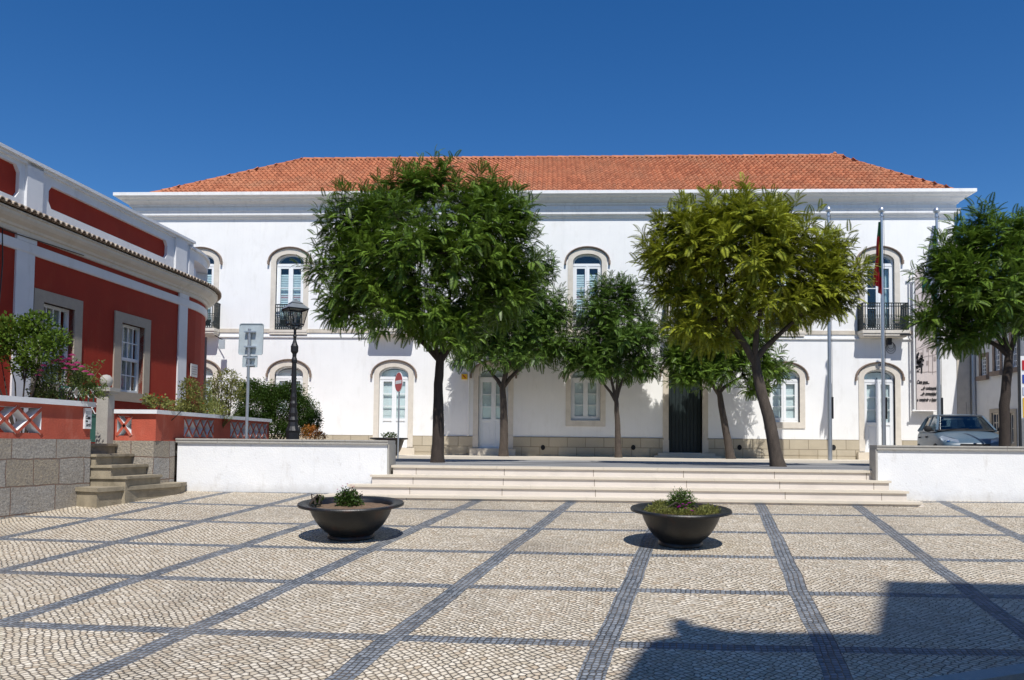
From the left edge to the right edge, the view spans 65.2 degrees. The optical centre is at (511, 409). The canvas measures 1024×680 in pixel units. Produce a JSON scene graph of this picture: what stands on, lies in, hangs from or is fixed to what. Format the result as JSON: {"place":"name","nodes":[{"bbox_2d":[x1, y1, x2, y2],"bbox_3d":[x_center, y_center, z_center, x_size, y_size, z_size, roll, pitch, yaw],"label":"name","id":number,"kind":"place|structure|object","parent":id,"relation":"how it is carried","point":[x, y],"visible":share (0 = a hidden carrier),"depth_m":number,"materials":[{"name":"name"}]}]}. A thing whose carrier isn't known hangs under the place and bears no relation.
{"place":"outdoors","nodes":[
{"label":"outdoors","id":0,"kind":"place"},
{"bbox_2d":[91,375,120,443],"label":"gate pillar","id":1,"kind":"structure","parent":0,"point":[104,421],"depth_m":12.86,"materials":[{"name":"stone"}]},
{"bbox_2d":[59,386,100,441],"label":"garden gate","id":2,"kind":"structure","parent":1,"relation":"attached to","point":[93,431],"depth_m":13.10,"materials":[{"name":"green metal"}]},
{"bbox_2d":[0,491,1023,679],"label":"plaza ground","id":3,"kind":"structure","parent":0,"point":[198,585],"depth_m":6.79,"materials":[{"name":"stone"}]},
{"bbox_2d":[0,395,95,519],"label":"garden wall","id":4,"kind":"structure","parent":3,"relation":"on","point":[44,463],"depth_m":11.15,"materials":[{"name":"stone"}]},
{"bbox_2d":[83,408,91,428],"bbox_3d":[-6.357,0.128,11.981,0.032,0.310,0.135,0,-3,13],"label":"name plate","id":5,"kind":"object","parent":4,"relation":"attached to","point":[87,417],"visible":1,"depth_m":11.96,"materials":[{"name":"white metal"}]},
{"bbox_2d":[75,443,186,507],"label":"garden steps","id":6,"kind":"structure","parent":3,"relation":"on","point":[117,478],"depth_m":12.20,"materials":[{"name":"stone"}]},
{"bbox_2d":[113,409,271,482],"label":"garden wall","id":7,"kind":"structure","parent":3,"relation":"on","point":[150,441],"depth_m":13.36,"materials":[{"name":"paint"}]},
{"bbox_2d":[175,438,395,492],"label":"wall","id":8,"kind":"structure","parent":3,"relation":"on","point":[274,465],"depth_m":13.54,"materials":[{"name":"paint"}]},
{"bbox_2d":[297,496,403,541],"bbox_3d":[-1.880,1.286,9.355,1.228,0.414,1.228,0,1,3],"label":"planter","id":9,"kind":"object","parent":3,"relation":"on","point":[361,522],"visible":0.86,"depth_m":9.07,"materials":[{"name":"metal"}]},
{"bbox_2d":[309,494,323,506],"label":"potted herb","id":10,"kind":"object","parent":9,"relation":"in","point":[316,499],"visible":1,"depth_m":9.29,"materials":[{"name":"green plant"}]},
{"bbox_2d":[334,483,364,506],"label":"potted shrub","id":11,"kind":"object","parent":9,"relation":"in","point":[351,498],"visible":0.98,"depth_m":9.34,"materials":[{"name":"green plant"}]},
{"bbox_2d":[324,465,923,506],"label":"broad steps","id":12,"kind":"structure","parent":3,"relation":"on","point":[646,485],"depth_m":12.99,"materials":[{"name":"stone"}]},
{"bbox_2d":[630,502,731,548],"bbox_3d":[1.903,1.318,9.039,1.128,0.416,1.128,0,1,3],"label":"planter","id":13,"kind":"object","parent":3,"relation":"on","point":[684,531],"visible":0.74,"depth_m":8.73,"materials":[{"name":"metal"}]},
{"bbox_2d":[664,486,697,509],"bbox_3d":[1.934,1.028,9.114,0.384,0.326,0.364,-1,-3,31],"label":"potted shrub","id":14,"kind":"object","parent":13,"relation":"in","point":[681,498],"visible":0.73,"depth_m":9.07,"materials":[{"name":"green plant"}]},
{"bbox_2d":[642,499,720,514],"bbox_3d":[1.904,1.107,8.974,0.896,0.214,0.656,0,-3,3],"label":"succulent","id":15,"kind":"object","parent":13,"relation":"in","point":[659,504],"visible":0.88,"depth_m":8.86,"materials":[{"name":"green plant"}]},
{"bbox_2d":[869,445,1023,501],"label":"wall","id":16,"kind":"structure","parent":3,"relation":"on","point":[958,473],"depth_m":13.02,"materials":[{"name":"paint"}]},
{"bbox_2d":[0,0,1023,273],"label":"sky","id":17,"kind":"structure","parent":0,"point":[110,96],"materials":[{"name":"blue"}]},
{"bbox_2d":[174,459,868,481],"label":"terrace","id":18,"kind":"structure","parent":0,"point":[635,464],"depth_m":15.84,"materials":[{"name":"beige stone"}]},
{"bbox_2d":[238,323,263,438],"bbox_3d":[-4.773,-0.314,14.523,0.461,2.537,0.086,0,-3,3],"label":"road sign","id":19,"kind":"object","parent":18,"relation":"on","point":[250,345],"visible":0.99,"depth_m":14.59,"materials":[{"name":"metal"}]},
{"bbox_2d":[231,377,323,438],"bbox_3d":[-5.490,0.277,18.673,2.342,2.131,1.583,0,-3,3],"label":"shrub","id":20,"kind":"object","parent":18,"relation":"on","point":[272,398],"visible":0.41,"depth_m":18.62,"materials":[{"name":"green plant"}]},
{"bbox_2d":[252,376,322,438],"bbox_3d":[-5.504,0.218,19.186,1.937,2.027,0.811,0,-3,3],"label":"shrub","id":21,"kind":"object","parent":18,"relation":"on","point":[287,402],"visible":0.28,"depth_m":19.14,"materials":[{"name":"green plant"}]},
{"bbox_2d":[282,299,308,438],"bbox_3d":[-4.157,-0.567,15.248,0.410,3.117,0.410,2,-3,-35],"label":"street lamp","id":22,"kind":"object","parent":18,"relation":"on","point":[295,306],"visible":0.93,"depth_m":15.20,"materials":[{"name":"black metal"}]},
{"bbox_2d":[299,424,327,439],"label":"flower bed plant","id":23,"kind":"object","parent":18,"relation":"on","point":[318,433],"visible":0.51,"depth_m":17.56,"materials":[{"name":"orange plant"}]},
{"bbox_2d":[289,145,554,462],"bbox_3d":[-1.878,-2.099,15.829,5.454,6.384,3.708,0,-3,3],"label":"tree","id":24,"kind":"object","parent":18,"relation":"on","point":[470,243],"visible":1,"depth_m":15.70,"materials":[{"name":"green plant"}]},
{"bbox_2d":[626,172,879,466],"bbox_3d":[4.689,-1.728,15.280,5.026,5.776,2.890,0,-3,3],"label":"tree","id":25,"kind":"object","parent":18,"relation":"on","point":[737,227],"visible":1,"depth_m":15.21,"materials":[{"name":"green plant"}]},
{"bbox_2d":[893,192,1023,445],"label":"tree","id":26,"kind":"object","parent":18,"relation":"on","point":[978,298],"visible":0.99,"depth_m":15.28,"materials":[{"name":"green plant"}]},
{"bbox_2d":[396,455,868,463],"bbox_3d":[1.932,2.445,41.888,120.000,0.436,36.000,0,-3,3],"label":"pavement","id":27,"kind":"structure","parent":0,"point":[638,459],"depth_m":23.97,"materials":[{"name":"stone"}]},
{"bbox_2d":[369,437,407,455],"bbox_3d":[-3.818,1.175,24.775,1.188,0.623,1.188,0,-3,3],"label":"planter","id":28,"kind":"object","parent":27,"relation":"on","point":[401,440],"visible":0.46,"depth_m":24.45,"materials":[{"name":"metal"}]},
{"bbox_2d":[381,432,396,437],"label":"potted herb","id":29,"kind":"object","parent":28,"relation":"on","point":[391,434],"visible":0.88,"depth_m":24.71,"materials":[{"name":"green plant"}]},
{"bbox_2d":[395,372,402,457],"bbox_3d":[-3.423,0.158,24.183,0.063,2.610,0.608,2,-3,-30],"label":"no entry sign","id":30,"kind":"object","parent":27,"relation":"on","point":[398,382],"visible":1,"depth_m":24.17,"materials":[{"name":"metal"}]},
{"bbox_2d":[445,244,579,455],"bbox_3d":[-0.134,-1.979,25.751,4.753,7.045,3.053,0,-3,3],"label":"tree","id":31,"kind":"object","parent":27,"relation":"on","point":[547,320],"visible":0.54,"depth_m":25.52,"materials":[{"name":"green plant"}]},
{"bbox_2d":[113,152,976,459],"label":"town hall","id":32,"kind":"structure","parent":27,"relation":"on","point":[249,232],"depth_m":27.47,"materials":[{"name":"white paint"}]},
{"bbox_2d":[195,247,222,327],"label":"balcony window","id":33,"kind":"structure","parent":32,"relation":"in","point":[214,276],"depth_m":28.04,"materials":[{"name":"beige glass"}]},
{"bbox_2d":[206,359,221,409],"bbox_3d":[-10.926,-0.290,27.934,1.610,3.016,0.330,0,-3,3],"label":"door","id":34,"kind":"structure","parent":32,"relation":"in","point":[211,369],"depth_m":27.88,"materials":[{"name":"beige glass"}]},
{"bbox_2d":[214,335,224,348],"bbox_3d":[-10.214,-2.410,27.676,0.848,0.649,0.166,-1,-3,39],"label":"wall floodlight","id":35,"kind":"object","parent":32,"relation":"attached to","point":[221,343],"depth_m":27.44,"materials":[{"name":"white metal"}]},
{"bbox_2d":[265,359,311,422],"bbox_3d":[-7.740,-0.644,27.803,1.590,2.256,0.330,0,-3,3],"label":"window","id":36,"kind":"structure","parent":32,"relation":"in","point":[282,376],"depth_m":27.76,"materials":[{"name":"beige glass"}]},
{"bbox_2d":[267,246,311,329],"bbox_3d":[-7.749,-4.234,28.000,1.570,2.926,0.405,0,-3,3],"label":"balcony window","id":37,"kind":"structure","parent":32,"relation":"in","point":[291,279],"depth_m":27.98,"materials":[{"name":"stone"}]},
{"bbox_2d":[370,359,416,446],"bbox_3d":[-4.077,-0.235,27.615,1.610,3.016,0.330,0,-3,3],"label":"door","id":38,"kind":"structure","parent":32,"relation":"in","point":[385,412],"depth_m":27.62,"materials":[{"name":"wood"}]},
{"bbox_2d":[470,360,516,447],"bbox_3d":[-0.638,-0.208,27.455,1.610,3.016,0.330,0,-3,3],"label":"door","id":39,"kind":"structure","parent":32,"relation":"in","point":[486,391],"depth_m":27.47,"materials":[{"name":"wood"}]},
{"bbox_2d":[562,367,605,426],"bbox_3d":[2.512,-0.562,27.325,1.590,2.256,0.330,0,-3,3],"label":"window","id":40,"kind":"structure","parent":32,"relation":"in","point":[585,406],"depth_m":27.35,"materials":[{"name":"stone"}]},
{"bbox_2d":[564,246,610,330],"bbox_3d":[2.583,-4.152,27.519,1.570,2.926,0.405,0,-3,3],"label":"balcony window","id":41,"kind":"structure","parent":32,"relation":"in","point":[574,286],"depth_m":27.51,"materials":[{"name":"stone"}]},
{"bbox_2d":[659,366,707,452],"bbox_3d":[5.873,-0.154,27.169,1.750,3.214,0.365,0,-3,3],"label":"door","id":42,"kind":"structure","parent":32,"relation":"in","point":[682,414],"depth_m":27.22,"materials":[{"name":"green paint"}]},
{"bbox_2d":[767,361,808,427],"bbox_3d":[9.184,-0.509,27.014,1.590,2.256,0.330,0,-3,3],"label":"window","id":43,"kind":"structure","parent":32,"relation":"in","point":[786,405],"depth_m":27.03,"materials":[{"name":"stone"}]},
{"bbox_2d":[855,246,903,329],"bbox_3d":[12.388,-4.074,27.050,1.570,2.926,0.380,0,-3,3],"label":"balcony window","id":44,"kind":"structure","parent":32,"relation":"in","point":[888,290],"depth_m":27.00,"materials":[{"name":"stone"}]},
{"bbox_2d":[855,362,904,451],"bbox_3d":[12.311,-0.105,26.852,1.610,3.016,0.330,0,-3,3],"label":"door","id":45,"kind":"structure","parent":32,"relation":"in","point":[869,387],"depth_m":26.85,"materials":[{"name":"wood"}]},
{"bbox_2d":[886,334,910,353],"bbox_3d":[12.831,-2.191,26.595,0.635,0.610,0.510,0,-3,3],"label":"wall floodlight","id":46,"kind":"object","parent":32,"relation":"attached to","point":[889,341],"depth_m":26.73,"materials":[{"name":"black metal"}]},
{"bbox_2d":[910,268,936,411],"bbox_3d":[13.727,-2.333,26.667,0.924,4.825,0.315,0,-3,3],"label":"banner","id":47,"kind":"object","parent":32,"relation":"attached to","point":[926,368],"visible":0.65,"depth_m":26.50,"materials":[{"name":"cloth"},{"name":"metal"}]},
{"bbox_2d":[549,270,670,457],"bbox_3d":[3.295,-1.502,25.369,4.231,6.135,2.710,0,-3,3],"label":"tree","id":48,"kind":"object","parent":27,"relation":"on","point":[595,357],"visible":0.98,"depth_m":25.32,"materials":[{"name":"green plant"}]},
{"bbox_2d":[420,459,845,463],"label":"street kerb","id":49,"kind":"structure","parent":27,"relation":"on","point":[644,461],"depth_m":18.76,"materials":[{"name":"stone"}]},
{"bbox_2d":[652,320,796,458],"bbox_3d":[6.652,-0.915,25.019,4.496,5.043,3.004,0,-3,3],"label":"tree","id":50,"kind":"object","parent":27,"relation":"on","point":[707,372],"visible":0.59,"depth_m":24.68,"materials":[{"name":"green plant"}]},
{"bbox_2d":[825,207,833,459],"bbox_3d":[9.560,-2.292,24.110,0.240,7.758,0.234,0,-3,3],"label":"flagpole","id":51,"kind":"object","parent":27,"relation":"on","point":[830,397],"visible":0.73,"depth_m":24.00,"materials":[{"name":"metal"}]},
{"bbox_2d":[878,207,887,444],"bbox_3d":[11.138,-2.268,24.036,0.240,7.736,0.234,0,-3,3],"label":"flagpole","id":52,"kind":"object","parent":27,"relation":"on","point":[884,405],"visible":0.86,"depth_m":23.98,"materials":[{"name":"metal"}]},
{"bbox_2d":[873,222,881,293],"bbox_3d":[11.008,-4.574,24.144,0.246,2.221,0.180,0,-3,3],"label":"flag","id":53,"kind":"object","parent":52,"relation":"attached to","point":[877,269],"visible":0.93,"depth_m":24.13,"materials":[{"name":"red fabric"}]},
{"bbox_2d":[933,208,942,414],"bbox_3d":[12.761,-2.244,23.960,0.240,7.713,0.234,0,-3,3],"label":"flagpole","id":54,"kind":"object","parent":27,"relation":"on","point":[936,211],"visible":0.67,"depth_m":23.87,"materials":[{"name":"metal"}]},
{"bbox_2d":[922,226,935,299],"bbox_3d":[12.529,-4.405,24.066,0.446,2.290,0.180,0,-3,3],"label":"flag","id":55,"kind":"object","parent":54,"relation":"hanging from","point":[933,227],"visible":0.16,"depth_m":24.08,"materials":[{"name":"fabric"}]},
{"bbox_2d":[917,405,998,445],"bbox_3d":[12.515,0.644,22.436,2.000,1.803,3.787,0,-3,17],"label":"parked car","id":56,"kind":"object","parent":27,"relation":"on","point":[956,430],"visible":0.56,"depth_m":21.67,"materials":[{"name":"paint"}]},
{"bbox_2d":[956,248,1023,445],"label":"side building","id":57,"kind":"structure","parent":27,"relation":"on","point":[979,380],"depth_m":25.80,"materials":[{"name":"paint"}]},
{"bbox_2d":[976,352,988,380],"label":"window","id":58,"kind":"structure","parent":57,"relation":"in","point":[984,368],"depth_m":26.06,"materials":[{"name":"stone"}]},
{"bbox_2d":[989,408,998,434],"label":"window","id":59,"kind":"structure","parent":57,"relation":"in","point":[994,418],"depth_m":25.45,"materials":[{"name":"stone"}]},
{"bbox_2d":[989,340,1002,375],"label":"window","id":60,"kind":"structure","parent":57,"relation":"in","point":[999,360],"depth_m":25.34,"materials":[{"name":"stone"}]},
{"bbox_2d":[1009,332,1016,372],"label":"window","id":61,"kind":"structure","parent":57,"relation":"in","point":[1010,334],"depth_m":24.39,"materials":[{"name":"stone"}]},
{"bbox_2d":[1010,409,1017,445],"bbox_3d":[15.309,0.569,24.430,0.090,1.193,0.473,0,-3,3],"label":"door","id":62,"kind":"structure","parent":57,"relation":"in","point":[1014,441],"depth_m":24.33,"materials":[{"name":"stone"}]},
{"bbox_2d":[1017,333,1023,445],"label":"poster stand","id":63,"kind":"object","parent":27,"relation":"on","point":[1020,367],"visible":0.74,"depth_m":19.48,"materials":[{"name":"white metal"}]},
{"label":"garden soil","id":64,"kind":"structure","parent":0,"visible":0},
{"bbox_2d":[0,308,73,432],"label":"shrub","id":65,"kind":"object","parent":64,"relation":"on","point":[24,326],"visible":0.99,"depth_m":11.62,"materials":[{"name":"green plant"}]},
{"bbox_2d":[16,354,110,400],"bbox_3d":[-6.660,-0.137,11.936,1.475,1.360,0.784,0,-3,3],"label":"rose bush","id":66,"kind":"object","parent":64,"relation":"on","point":[79,377],"visible":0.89,"depth_m":11.85,"materials":[{"name":"green plant"}]},
{"bbox_2d":[0,142,221,442],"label":"villa","id":67,"kind":"object","parent":64,"relation":"on","point":[129,296],"visible":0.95,"depth_m":16.91,"materials":[{"name":"red paint"}]},
{"bbox_2d":[30,288,82,396],"bbox_3d":[-8.934,-1.263,15.520,0.291,1.950,1.410,0,-3,6],"label":"window","id":68,"kind":"structure","parent":67,"relation":"in","point":[41,297],"depth_m":15.83,"materials":[{"name":"grey stone"}]},
{"bbox_2d":[112,310,150,402],"bbox_3d":[-8.670,-1.151,18.004,0.291,1.950,1.390,0,-3,6],"label":"window","id":69,"kind":"structure","parent":67,"relation":"in","point":[123,344],"depth_m":18.15,"materials":[{"name":"grey stone"}]},
{"bbox_2d":[203,337,206,411],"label":"window","id":70,"kind":"structure","parent":67,"relation":"in","point":[205,356],"depth_m":22.27,"materials":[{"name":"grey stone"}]},
{"bbox_2d":[140,393,186,420],"bbox_3d":[-5.884,0.164,13.491,0.803,0.913,0.462,0,-3,3],"label":"geranium","id":71,"kind":"object","parent":64,"relation":"on","point":[166,402],"visible":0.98,"depth_m":13.45,"materials":[{"name":"green plant"}]},
{"bbox_2d":[170,376,230,418],"bbox_3d":[-5.913,0.018,15.178,1.164,1.358,0.693,0,-3,3],"label":"shrub","id":72,"kind":"object","parent":64,"relation":"on","point":[190,392],"visible":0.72,"depth_m":15.07,"materials":[{"name":"green plant"}]},
{"bbox_2d":[172,383,245,426],"bbox_3d":[-5.765,0.068,15.304,1.759,1.254,1.141,0,-3,3],"label":"sword leaf plant","id":73,"kind":"object","parent":64,"relation":"on","point":[212,412],"visible":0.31,"depth_m":15.39,"materials":[{"name":"green plant"}]},
{"bbox_2d":[195,367,245,415],"bbox_3d":[-6.111,-0.074,16.723,1.127,1.669,0.790,0,-3,3],"label":"shrub","id":74,"kind":"object","parent":64,"relation":"on","point":[232,382],"visible":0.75,"depth_m":16.68,"materials":[{"name":"green plant"}]},
{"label":"road","id":75,"kind":"structure","parent":0,"visible":0},
{"bbox_2d":[915,663,1023,679],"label":"kerb","id":76,"kind":"structure","parent":75,"relation":"on","point":[1013,672],"depth_m":4.87,"materials":[{"name":"stone"}]}
]}

